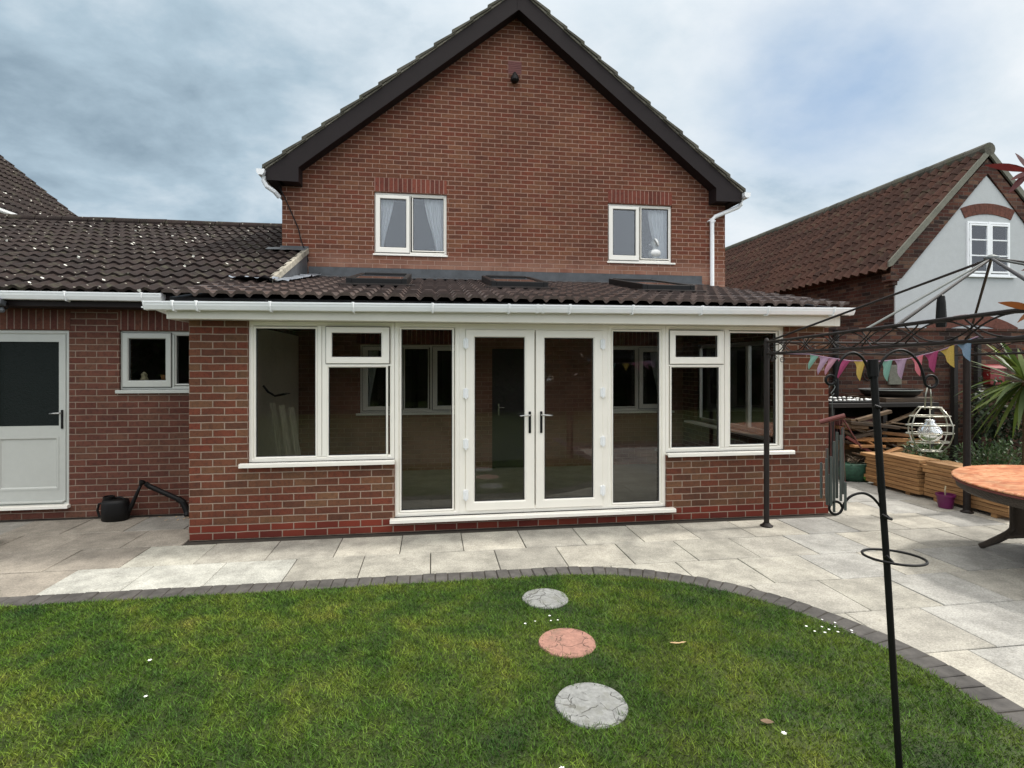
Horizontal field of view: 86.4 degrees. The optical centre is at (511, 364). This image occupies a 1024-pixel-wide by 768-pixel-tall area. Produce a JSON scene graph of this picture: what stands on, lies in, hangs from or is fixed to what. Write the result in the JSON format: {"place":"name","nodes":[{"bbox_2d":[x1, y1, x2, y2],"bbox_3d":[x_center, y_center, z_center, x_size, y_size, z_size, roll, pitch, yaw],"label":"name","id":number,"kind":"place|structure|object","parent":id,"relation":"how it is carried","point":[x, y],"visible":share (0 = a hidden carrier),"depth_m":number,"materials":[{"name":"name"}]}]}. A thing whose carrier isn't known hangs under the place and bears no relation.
{"place":"outdoors","nodes":[
{"label":"outdoors","id":0,"kind":"place"},
{"bbox_2d":[0,474,849,580],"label":"patio bedding","id":1,"kind":"object","parent":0,"point":[280,539],"depth_m":5.98,"materials":[{"name":"concrete"}]},
{"bbox_2d":[0,214,308,520],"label":"side wing","id":2,"kind":"structure","parent":1,"relation":"on","point":[89,419],"depth_m":6.44,"materials":[{"name":"brick"}]},
{"bbox_2d":[0,298,8,312],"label":"security light","id":3,"kind":"object","parent":2,"relation":"attached to","point":[2,303],"visible":1,"depth_m":5.92,"materials":[{"name":"grey plastic"}]},
{"bbox_2d":[0,334,65,503],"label":"door","id":4,"kind":"structure","parent":2,"relation":"in","point":[32,366],"depth_m":6.34,"materials":[{"name":"white"}]},
{"bbox_2d":[115,331,188,392],"bbox_3d":[-4.068,-0.030,6.550,1.220,0.740,0.130,0,0,-8],"label":"window","id":5,"kind":"structure","parent":2,"relation":"in","point":[169,385],"depth_m":6.50,"materials":[{"name":"white"}]},
{"bbox_2d":[140,372,164,379],"bbox_3d":[-4.357,0.150,6.644,0.325,0.120,0.097,0,0,-8],"label":"window ornament","id":6,"kind":"object","parent":2,"relation":"on","point":[144,375],"depth_m":6.61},
{"bbox_2d":[141,266,854,540],"bbox_3d":[-0.050,0.102,7.469,7.537,3.375,3.608,0,0,-8],"label":"house extension","id":7,"kind":"object","parent":1,"relation":"on","point":[246,481],"visible":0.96,"depth_m":6.08,"materials":[{"name":"brick"}]},
{"bbox_2d":[270,403,282,455],"bbox_3d":[-2.708,1.105,6.369,0.239,1.314,0.070,0,0,14],"label":"leaning board","id":8,"kind":"object","parent":7,"relation":"on","point":[276,429],"visible":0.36,"depth_m":6.36,"materials":[{"name":"wood"}]},
{"bbox_2d":[262,385,290,396],"bbox_3d":[-2.929,0.328,6.781,0.345,0.152,0.028,0,0,-8],"label":"loose cable","id":9,"kind":"object","parent":7,"relation":"hanging from","point":[270,393],"visible":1,"depth_m":6.77,"materials":[{"name":"black plastic"}]},
{"bbox_2d":[279,405,291,454],"bbox_3d":[-2.611,1.120,6.393,0.247,1.284,0.070,0,0,18],"label":"leaning board","id":10,"kind":"object","parent":7,"relation":"on","point":[285,429],"visible":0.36,"depth_m":6.39,"materials":[{"name":"wood"}]},
{"bbox_2d":[288,407,300,454],"bbox_3d":[-2.513,1.135,6.417,0.257,1.254,0.070,0,0,23],"label":"leaning board","id":11,"kind":"object","parent":7,"relation":"on","point":[293,424],"visible":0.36,"depth_m":6.43,"materials":[{"name":"wood"}]},
{"bbox_2d":[238,321,394,467],"bbox_3d":[-2.020,0.302,5.721,1.555,1.505,0.160,0,0,-8],"label":"window","id":12,"kind":"structure","parent":7,"relation":"in","point":[325,360],"depth_m":5.74,"materials":[{"name":"beige plastic"}]},
{"bbox_2d":[395,323,458,516],"bbox_3d":[-0.921,0.594,5.925,0.690,2.088,0.072,0,0,-8],"label":"window","id":13,"kind":"structure","parent":7,"relation":"in","point":[454,327],"depth_m":5.90,"materials":[{"name":"beige plastic"}]},
{"bbox_2d":[463,330,534,510],"bbox_3d":[-0.139,0.609,5.986,0.791,1.982,0.123,0,0,-8],"label":"door","id":14,"kind":"structure","parent":7,"relation":"in","point":[528,502],"depth_m":6.00,"materials":[{"name":"beige plastic"}]},
{"bbox_2d":[535,330,604,507],"bbox_3d":[0.660,0.609,6.102,0.796,1.982,0.123,0,0,-8],"label":"door","id":15,"kind":"structure","parent":7,"relation":"in","point":[598,344],"depth_m":6.11,"materials":[{"name":"beige plastic"}]},
{"bbox_2d":[608,325,664,508],"bbox_3d":[1.425,0.594,6.266,0.690,2.088,0.072,0,0,-8],"label":"window","id":16,"kind":"structure","parent":7,"relation":"in","point":[660,329],"depth_m":6.24,"materials":[{"name":"beige plastic"}]},
{"bbox_2d":[684,341,769,440],"bbox_3d":[3.267,0.330,8.222,0.280,1.320,2.370,0,0,-8],"label":"window","id":17,"kind":"structure","parent":7,"relation":"in","point":[746,358],"depth_m":8.07,"materials":[{"name":"beige plastic"}]},
{"bbox_2d":[665,326,794,456],"bbox_3d":[2.547,0.302,6.385,1.575,1.505,0.160,0,0,-8],"label":"window","id":18,"kind":"structure","parent":7,"relation":"in","point":[721,361],"depth_m":6.38,"materials":[{"name":"beige plastic"}]},
{"bbox_2d":[0,566,1023,730],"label":"lawn edging","id":19,"kind":"object","parent":1,"relation":"on","point":[962,680],"visible":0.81,"depth_m":4.22,"materials":[{"name":"stone"}]},
{"bbox_2d":[829,402,938,473],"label":"log store","id":20,"kind":"structure","parent":1,"relation":"on","point":[898,409],"depth_m":9.17,"materials":[{"name":"brown wood"}]},
{"bbox_2d":[829,398,871,402],"bbox_3d":[5.473,0.604,9.104,0.900,0.028,0.660,0,0,-8],"label":"pebble tray","id":21,"kind":"object","parent":20,"relation":"on","point":[859,401],"visible":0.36,"depth_m":8.79,"materials":[{"name":"black metal"}]},
{"bbox_2d":[835,449,872,460],"bbox_3d":[6.018,1.490,9.218,1.551,0.200,0.300,0,0,-10],"label":"wood piece","id":22,"kind":"object","parent":20,"relation":"in","point":[847,452],"visible":0.03,"depth_m":8.99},
{"bbox_2d":[835,440,914,449],"bbox_3d":[6.103,1.340,9.155,1.604,0.140,0.200,0,0,-12],"label":"wood piece","id":23,"kind":"object","parent":22,"relation":"on","point":[846,446],"visible":0.06,"depth_m":8.94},
{"bbox_2d":[835,416,872,424],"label":"wood piece","id":24,"kind":"object","parent":20,"relation":"on","point":[853,417],"visible":0.02,"depth_m":9.13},
{"bbox_2d":[841,418,915,429],"bbox_3d":[5.965,0.970,8.882,1.368,0.228,0.220,0,0,-17],"label":"wood piece","id":25,"kind":"object","parent":20,"relation":"on","point":[847,419],"visible":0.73,"depth_m":8.69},
{"bbox_2d":[855,410,891,421],"bbox_3d":[5.710,0.813,8.616,0.548,0.190,0.093,0,0,0],"label":"wood piece","id":26,"kind":"object","parent":25,"relation":"on","point":[870,416],"visible":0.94,"depth_m":8.57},
{"bbox_2d":[885,411,916,424],"bbox_3d":[6.303,0.888,8.881,0.736,0.253,0.062,0,0,-15],"label":"wood piece","id":27,"kind":"object","parent":25,"relation":"on","point":[901,417],"visible":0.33,"depth_m":8.87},
{"bbox_2d":[847,395,932,402],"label":"wooden slab","id":28,"kind":"structure","parent":20,"relation":"on","point":[900,399],"depth_m":8.95,"materials":[{"name":"grey wood"}]},
{"bbox_2d":[858,388,923,396],"bbox_3d":[6.480,0.483,9.341,0.968,0.124,0.878,0,0,-8],"label":"fire bowl","id":29,"kind":"object","parent":28,"relation":"on","point":[893,392],"visible":0.83,"depth_m":9.02,"materials":[{"name":"brown metal"}]},
{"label":"wood piece","id":30,"kind":"object","parent":20,"relation":"in","visible":0},
{"bbox_2d":[889,438,939,445],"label":"wood piece","id":31,"kind":"object","parent":30,"relation":"on","point":[900,443],"visible":0.14,"depth_m":8.91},
{"bbox_2d":[854,437,910,441],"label":"wood piece","id":32,"kind":"object","parent":31,"relation":"on","point":[885,439],"visible":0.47,"depth_m":8.70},
{"bbox_2d":[841,422,888,442],"bbox_3d":[5.635,1.089,8.685,0.852,0.353,0.083,0,0,-14],"label":"wood piece","id":33,"kind":"object","parent":32,"relation":"on","point":[858,430],"visible":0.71,"depth_m":8.62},
{"bbox_2d":[843,425,868,428],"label":"wood piece","id":34,"kind":"object","parent":33,"relation":"on","point":[860,427],"visible":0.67,"depth_m":8.57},
{"bbox_2d":[846,421,899,428],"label":"wood piece","id":35,"kind":"object","parent":33,"relation":"on","point":[871,424],"visible":0.85,"depth_m":8.55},
{"bbox_2d":[848,429,882,438],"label":"wood piece","id":36,"kind":"object","parent":32,"relation":"on","point":[865,434],"visible":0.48,"depth_m":8.57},
{"bbox_2d":[829,327,1023,459],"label":"garden wall","id":37,"kind":"structure","parent":1,"relation":"on","point":[850,383],"depth_m":10.17,"materials":[{"name":"brick"}]},
{"bbox_2d":[830,330,838,398],"bbox_3d":[5.825,0.590,9.812,0.120,2.400,0.120,0,0,-8],"label":"drainpipe","id":38,"kind":"object","parent":37,"relation":"attached to","point":[836,390],"visible":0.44,"depth_m":9.76,"materials":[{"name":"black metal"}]},
{"bbox_2d":[888,365,901,384],"bbox_3d":[7.038,0.190,10.021,0.260,0.360,0.045,0,0,-8],"label":"wall plaque","id":39,"kind":"object","parent":37,"relation":"attached to","point":[894,378],"depth_m":9.99,"materials":[{"name":"grey stone"}]},
{"bbox_2d":[982,364,1005,383],"bbox_3d":[9.076,0.180,10.249,0.360,0.380,0.170,0,0,-8],"label":"wall box","id":40,"kind":"object","parent":37,"relation":"attached to","point":[989,376],"visible":0.72,"depth_m":10.21,"materials":[{"name":"red plastic"}]},
{"bbox_2d":[0,479,1023,707],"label":"patio","id":41,"kind":"structure","parent":0,"point":[958,601],"depth_m":5.00,"materials":[{"name":"stone"}]},
{"bbox_2d":[96,480,145,521],"bbox_3d":[-4.505,1.561,6.279,0.525,0.457,0.210,0,0,-8],"label":"watering can","id":42,"kind":"object","parent":41,"relation":"on","point":[116,509],"visible":1,"depth_m":6.21,"materials":[{"name":"black plastic"}]},
{"bbox_2d":[144,482,188,516],"bbox_3d":[-4.035,1.579,6.392,0.535,0.417,0.096,0,0,-1],"label":"drain pipe","id":43,"kind":"object","parent":41,"relation":"on","point":[181,501],"visible":0.91,"depth_m":6.37,"materials":[{"name":"black plastic"}]},
{"bbox_2d":[4,567,1023,713],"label":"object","id":44,"kind":"object","parent":41,"relation":"on","point":[581,572],"visible":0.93,"depth_m":4.37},
{"bbox_2d":[838,455,867,481],"bbox_3d":[5.324,1.588,8.444,0.526,0.403,0.391,0,0,-8],"label":"plant pot","id":45,"kind":"object","parent":41,"relation":"on","point":[854,471],"visible":0.69,"depth_m":8.30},
{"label":"wood piece","id":46,"kind":"object","parent":45,"relation":"on","visible":0},
{"bbox_2d":[884,447,902,452],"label":"wood piece","id":47,"kind":"object","parent":46,"relation":"on","point":[897,449],"visible":0.5,"depth_m":8.54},
{"bbox_2d":[845,436,871,451],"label":"wood piece","id":48,"kind":"object","parent":47,"relation":"on","point":[855,442],"visible":0.5,"depth_m":8.51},
{"bbox_2d":[760,254,1023,527],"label":"gazebo frame","id":49,"kind":"object","parent":41,"relation":"on","point":[996,259],"visible":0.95,"depth_m":4.95,"materials":[{"name":"brown metal"}]},
{"bbox_2d":[790,336,978,380],"bbox_3d":[2.568,-0.014,4.201,0.020,0.268,2.906,0,0,8],"label":"bunting","id":50,"kind":"object","parent":49,"relation":"hanging from","point":[948,352],"visible":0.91,"depth_m":3.46,"materials":[{"name":"multicoloured fabric"}]},
{"bbox_2d":[935,294,946,327],"bbox_3d":[3.093,-0.389,3.926,0.070,0.240,0.070,0,0,-8],"label":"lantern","id":51,"kind":"object","parent":49,"relation":"hanging from","point":[941,311],"visible":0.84,"depth_m":3.90,"materials":[{"name":"metal"}]},
{"bbox_2d":[866,477,925,494],"bbox_3d":[5.461,1.722,7.760,0.155,0.046,0.905,0,0,-8],"label":"timber plank","id":52,"kind":"object","parent":41,"relation":"on","point":[899,487],"visible":0.64,"depth_m":7.59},
{"bbox_2d":[864,474,924,490],"bbox_3d":[5.453,1.670,7.769,0.155,0.046,0.937,0,0,-8],"label":"timber plank","id":53,"kind":"object","parent":52,"relation":"on","point":[909,486],"visible":0.66,"depth_m":7.61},
{"bbox_2d":[866,470,924,486],"bbox_3d":[5.474,1.618,7.778,0.155,0.046,0.902,0,0,-8],"label":"timber plank","id":54,"kind":"object","parent":53,"relation":"on","point":[899,479],"visible":0.64,"depth_m":7.62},
{"bbox_2d":[866,467,924,482],"bbox_3d":[5.472,1.566,7.779,0.155,0.046,0.898,0,0,-8],"label":"timber plank","id":55,"kind":"object","parent":54,"relation":"on","point":[920,480],"visible":0.66,"depth_m":7.58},
{"bbox_2d":[867,464,925,478],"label":"timber plank","id":56,"kind":"object","parent":55,"relation":"on","point":[901,472],"visible":0.64,"depth_m":7.60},
{"bbox_2d":[865,460,926,474],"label":"timber plank","id":57,"kind":"object","parent":56,"relation":"on","point":[897,468],"visible":0.66,"depth_m":7.62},
{"bbox_2d":[866,456,921,470],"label":"timber plank","id":58,"kind":"object","parent":57,"relation":"on","point":[898,464],"visible":0.65,"depth_m":7.64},
{"bbox_2d":[860,452,925,466],"bbox_3d":[5.466,1.358,7.835,0.155,0.046,1.010,0,0,-8],"label":"timber plank","id":59,"kind":"object","parent":58,"relation":"on","point":[870,454],"visible":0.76,"depth_m":7.72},
{"bbox_2d":[883,453,928,463],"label":"timber plank","id":60,"kind":"object","parent":59,"relation":"on","point":[906,458],"visible":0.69,"depth_m":7.53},
{"bbox_2d":[935,486,955,508],"bbox_3d":[5.414,1.653,6.801,0.210,0.273,0.208,0,0,-8],"label":"purple pot","id":61,"kind":"object","parent":41,"relation":"on","point":[945,500],"visible":1,"depth_m":6.75,"materials":[{"name":"plastic"}]},
{"bbox_2d":[924,492,1008,516],"bbox_3d":[5.665,1.722,6.758,0.155,0.046,1.093,0,0,-8],"label":"timber plank","id":62,"kind":"object","parent":41,"relation":"on","point":[990,510],"visible":0.34,"depth_m":6.52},
{"bbox_2d":[923,488,1008,512],"bbox_3d":[5.663,1.670,6.767,0.155,0.046,1.093,0,0,-8],"label":"timber plank","id":63,"kind":"object","parent":62,"relation":"on","point":[992,506],"visible":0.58,"depth_m":6.53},
{"bbox_2d":[924,484,1008,507],"bbox_3d":[5.658,1.618,6.760,0.155,0.046,1.076,0,0,-8],"label":"timber plank","id":64,"kind":"object","parent":63,"relation":"on","point":[960,494],"visible":0.49,"depth_m":6.77,"materials":[{"name":"wood"}]},
{"bbox_2d":[925,480,973,495],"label":"timber plank","id":65,"kind":"object","parent":64,"relation":"on","point":[943,486],"visible":0.32,"depth_m":6.99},
{"bbox_2d":[925,477,959,487],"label":"timber plank","id":66,"kind":"object","parent":65,"relation":"on","point":[939,481],"visible":0.32,"depth_m":7.01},
{"bbox_2d":[925,473,955,482],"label":"timber plank","id":67,"kind":"object","parent":66,"relation":"on","point":[940,477],"visible":0.35,"depth_m":7.02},
{"bbox_2d":[922,468,951,477],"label":"timber plank","id":68,"kind":"object","parent":67,"relation":"on","point":[937,472],"visible":0.32,"depth_m":7.09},
{"bbox_2d":[920,464,951,472],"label":"timber plank","id":69,"kind":"object","parent":68,"relation":"on","point":[936,468],"visible":0.34,"depth_m":7.10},
{"bbox_2d":[926,461,962,469],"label":"timber plank","id":70,"kind":"object","parent":69,"relation":"on","point":[944,465],"visible":0.45,"depth_m":7.03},
{"bbox_2d":[944,435,1022,464],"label":"border shrub","id":71,"kind":"object","parent":41,"relation":"on","point":[987,456],"visible":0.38,"depth_m":7.48,"materials":[{"name":"green plant"}]},
{"bbox_2d":[951,465,1023,547],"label":"garden table","id":72,"kind":"object","parent":41,"relation":"on","point":[1002,484],"visible":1,"depth_m":5.04,"materials":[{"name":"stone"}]},
{"bbox_2d":[991,513,1008,517],"bbox_3d":[5.796,1.768,6.397,0.320,0.044,0.070,0,0,-8],"label":"stack bearer","id":73,"kind":"object","parent":41,"relation":"on","point":[995,515],"visible":0.36,"depth_m":6.35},
{"bbox_2d":[0,572,1023,767],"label":"lawn","id":74,"kind":"structure","parent":0,"point":[566,761],"depth_m":2.96,"materials":[{"name":"plant"}]},
{"bbox_2d":[522,588,567,608],"bbox_3d":[0.252,1.790,4.138,0.351,0.039,0.354,0,0,-8],"label":"stepping stone","id":75,"kind":"object","parent":74,"relation":"on","point":[543,597],"visible":0.86,"depth_m":4.12,"materials":[{"name":"stone"}]},
{"bbox_2d":[538,628,595,657],"bbox_3d":[0.352,1.790,3.483,0.365,0.039,0.367,0,0,-8],"label":"stepping stone","id":76,"kind":"object","parent":74,"relation":"on","point":[567,641],"visible":0.83,"depth_m":3.47,"materials":[{"name":"stone"}]},
{"bbox_2d":[555,682,627,729],"bbox_3d":[0.414,1.790,2.848,0.381,0.039,0.381,0,0,-8],"label":"stepping stone","id":77,"kind":"object","parent":74,"relation":"on","point":[586,703],"visible":0.84,"depth_m":2.83,"materials":[{"name":"stone"}]},
{"bbox_2d":[824,349,938,767],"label":"feeder pole","id":78,"kind":"object","parent":74,"relation":"on","point":[873,367],"visible":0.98,"depth_m":2.35,"materials":[{"name":"black metal"}]},
{"bbox_2d":[819,385,861,511],"bbox_3d":[1.422,0.360,2.352,0.174,0.556,0.078,0,0,20],"label":"wind chime","id":79,"kind":"object","parent":78,"relation":"hanging from","point":[830,488],"visible":0.98,"depth_m":2.35,"materials":[{"name":"grey metal"}]},
{"bbox_2d":[905,385,954,452],"bbox_3d":[1.808,0.232,2.357,0.182,0.288,0.144,0,0,31],"label":"cage lantern","id":80,"kind":"object","parent":78,"relation":"hanging from","point":[929,430],"visible":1,"depth_m":2.34,"materials":[{"name":"beige metal"}]},
{"bbox_2d":[985,153,1023,349],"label":"red leaved shrub","id":81,"kind":"object","parent":74,"relation":"on","point":[1019,177],"visible":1,"depth_m":2.01,"materials":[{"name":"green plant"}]},
{"bbox_2d":[0,0,1023,246],"label":"sky","id":82,"kind":"structure","parent":0,"point":[139,109],"materials":[{"name":"white"}]},
{"bbox_2d":[891,452,939,460],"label":"timber plank","id":83,"kind":"object","parent":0,"point":[921,457],"visible":0.48,"depth_m":7.60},
{"bbox_2d":[940,460,974,465],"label":"timber plank","id":84,"kind":"object","parent":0,"point":[952,462],"visible":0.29,"depth_m":7.13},
{"bbox_2d":[948,458,1021,464],"bbox_3d":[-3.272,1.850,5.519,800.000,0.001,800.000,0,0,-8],"label":"ground","id":85,"kind":"structure","parent":0,"point":[990,461],"depth_m":10.39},
{"bbox_2d":[0,155,76,215],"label":"neighbour house","id":86,"kind":"structure","parent":85,"relation":"on","point":[21,192],"depth_m":13.14,"materials":[{"name":"brown tile"}]},
{"bbox_2d":[256,0,750,470],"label":"brick house","id":87,"kind":"structure","parent":85,"relation":"on","point":[570,152],"depth_m":9.29,"materials":[{"name":"red brick"}]},
{"bbox_2d":[278,185,308,261],"bbox_3d":[-3.515,-2.250,8.762,0.468,1.249,0.029,0,0,-10],"label":"cable","id":88,"kind":"object","parent":87,"relation":"hanging from","point":[294,220],"visible":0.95,"depth_m":8.76,"materials":[{"name":"black plastic"}]},
{"bbox_2d":[369,351,378,405],"bbox_3d":[-2.355,0.240,9.118,0.250,1.000,0.040,0,0,-8],"label":"curtain","id":89,"kind":"object","parent":87,"relation":"hanging from","point":[372,371],"visible":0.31,"depth_m":9.12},
{"bbox_2d":[381,199,393,246],"bbox_3d":[-2.118,-2.350,9.153,0.270,0.920,0.040,0,0,-8],"label":"curtain","id":90,"kind":"object","parent":87,"relation":"hanging from","point":[386,208],"visible":0.56,"depth_m":9.15,"materials":[{"name":"fabric"}]},
{"bbox_2d":[356,345,450,415],"bbox_3d":[-1.670,0.253,9.096,1.800,1.165,0.130,0,0,-8],"label":"window","id":91,"kind":"structure","parent":87,"relation":"in","point":[435,409],"depth_m":9.09,"materials":[{"name":"beige plastic"}]},
{"bbox_2d":[373,192,447,256],"bbox_3d":[-1.690,-2.323,9.094,1.220,1.047,0.130,0,0,-8],"label":"window","id":92,"kind":"structure","parent":87,"relation":"in","point":[393,251],"depth_m":9.06,"materials":[{"name":"beige plastic"}]},
{"bbox_2d":[424,199,442,250],"bbox_3d":[-1.311,-2.340,9.270,0.360,0.940,0.040,0,0,-8],"label":"curtain","id":93,"kind":"object","parent":87,"relation":"hanging from","point":[434,210],"visible":0.78,"depth_m":9.27,"materials":[{"name":"fabric"}]},
{"bbox_2d":[495,352,523,466],"bbox_3d":[0.086,0.775,9.357,0.750,1.970,0.109,0,0,-8],"label":"door","id":94,"kind":"structure","parent":87,"relation":"in","point":[509,366],"depth_m":9.35,"materials":[{"name":"metal"}]},
{"bbox_2d":[511,72,518,82],"bbox_3d":[0.048,-4.870,9.235,0.150,0.160,0.150,0,0,-8],"label":"wall light","id":95,"kind":"object","parent":87,"relation":"attached to","point":[514,78],"visible":1,"depth_m":9.19,"materials":[{"name":"black metal"}]},
{"bbox_2d":[607,204,675,264],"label":"window","id":96,"kind":"structure","parent":87,"relation":"in","point":[612,258],"depth_m":9.64,"materials":[{"name":"beige plastic"}]},
{"bbox_2d":[614,346,673,412],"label":"window","id":97,"kind":"structure","parent":87,"relation":"in","point":[638,407],"depth_m":9.66,"materials":[{"name":"beige plastic"}]},
{"bbox_2d":[650,352,657,392],"bbox_3d":[2.628,0.255,9.842,0.280,1.030,0.040,0,0,-8],"label":"curtain","id":98,"kind":"object","parent":87,"relation":"hanging from","point":[654,358],"visible":0.27,"depth_m":9.84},
{"bbox_2d":[648,238,660,260],"bbox_3d":[2.563,-2.067,9.803,0.230,0.413,0.230,0,0,-8],"label":"bust ornament","id":99,"kind":"object","parent":87,"relation":"on","point":[654,252],"visible":0.94,"depth_m":9.74,"materials":[{"name":"white paint"}]},
{"bbox_2d":[648,210,666,260],"bbox_3d":[2.626,-2.325,9.852,0.360,0.930,0.040,0,0,-8],"label":"curtain","id":100,"kind":"object","parent":87,"relation":"hanging from","point":[658,223],"visible":0.83,"depth_m":9.86,"materials":[{"name":"fabric"}]},
{"bbox_2d":[725,142,1023,328],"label":"barn cottage","id":101,"kind":"structure","parent":85,"relation":"on","point":[952,214],"depth_m":11.11,"materials":[{"name":"tile"}]},
{"bbox_2d":[964,221,1016,277],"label":"window","id":102,"kind":"structure","parent":101,"relation":"in","point":[983,239],"depth_m":10.95,"materials":[{"name":"white plastic"}]},
{"bbox_2d":[899,438,958,461],"bbox_3d":[6.206,1.405,8.182,0.797,0.786,0.807,0,0,-26],"label":"border shrub","id":103,"kind":"object","parent":85,"relation":"on","point":[937,447],"visible":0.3,"depth_m":8.07,"materials":[{"name":"green plant"}]},
{"bbox_2d":[950,337,957,460],"bbox_3d":[8.233,0.640,10.142,0.080,2.300,0.080,0,0,-8],"label":"trellis post","id":104,"kind":"object","parent":85,"relation":"on","point":[954,392],"visible":0.71,"depth_m":10.11,"materials":[{"name":"brown wood"}]},
{"bbox_2d":[974,337,980,459],"bbox_3d":[8.728,0.640,10.214,0.080,2.300,0.080,0,0,-8],"label":"trellis post","id":105,"kind":"object","parent":85,"relation":"on","point":[977,358],"visible":0.36,"depth_m":10.18,"materials":[{"name":"brown wood"}]},
{"bbox_2d":[953,343,1023,464],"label":"cordyline","id":106,"kind":"object","parent":85,"relation":"on","point":[1013,364],"visible":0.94,"depth_m":7.53,"materials":[{"name":"green plant"}]},
{"bbox_2d":[955,373,1022,464],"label":"ivy shrub","id":107,"kind":"object","parent":85,"relation":"on","point":[992,429],"visible":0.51,"depth_m":9.49,"materials":[{"name":"green plant"}]},
{"bbox_2d":[972,436,1021,464],"bbox_3d":[7.377,1.429,8.177,0.993,0.742,0.826,0,0,-8],"label":"border shrub","id":108,"kind":"object","parent":85,"relation":"on","point":[1015,456],"visible":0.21,"depth_m":8.15,"materials":[{"name":"green plant"}]},
{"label":"wood piece","id":109,"kind":"object","parent":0,"visible":0},
{"bbox_2d":[862,441,884,451],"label":"wood piece","id":110,"kind":"object","parent":109,"relation":"on","point":[868,442],"visible":0.3,"depth_m":8.61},
{"bbox_2d":[850,444,885,447],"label":"wood piece","id":111,"kind":"object","parent":110,"relation":"on","point":[863,446],"visible":0.8,"depth_m":8.50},
{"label":"wood piece","id":112,"kind":"object","parent":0,"visible":0},
{"bbox_2d":[844,430,874,451],"bbox_3d":[5.631,1.258,8.752,0.673,0.408,0.080,0,0,-7],"label":"wood piece","id":113,"kind":"object","parent":112,"relation":"on","point":[848,433],"visible":0.3,"depth_m":8.71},
{"bbox_2d":[835,425,911,437],"bbox_3d":[5.891,1.090,8.872,1.305,0.209,0.160,0,0,-8],"label":"wood piece","id":114,"kind":"object","parent":113,"relation":"on","point":[893,433],"visible":0.44,"depth_m":8.83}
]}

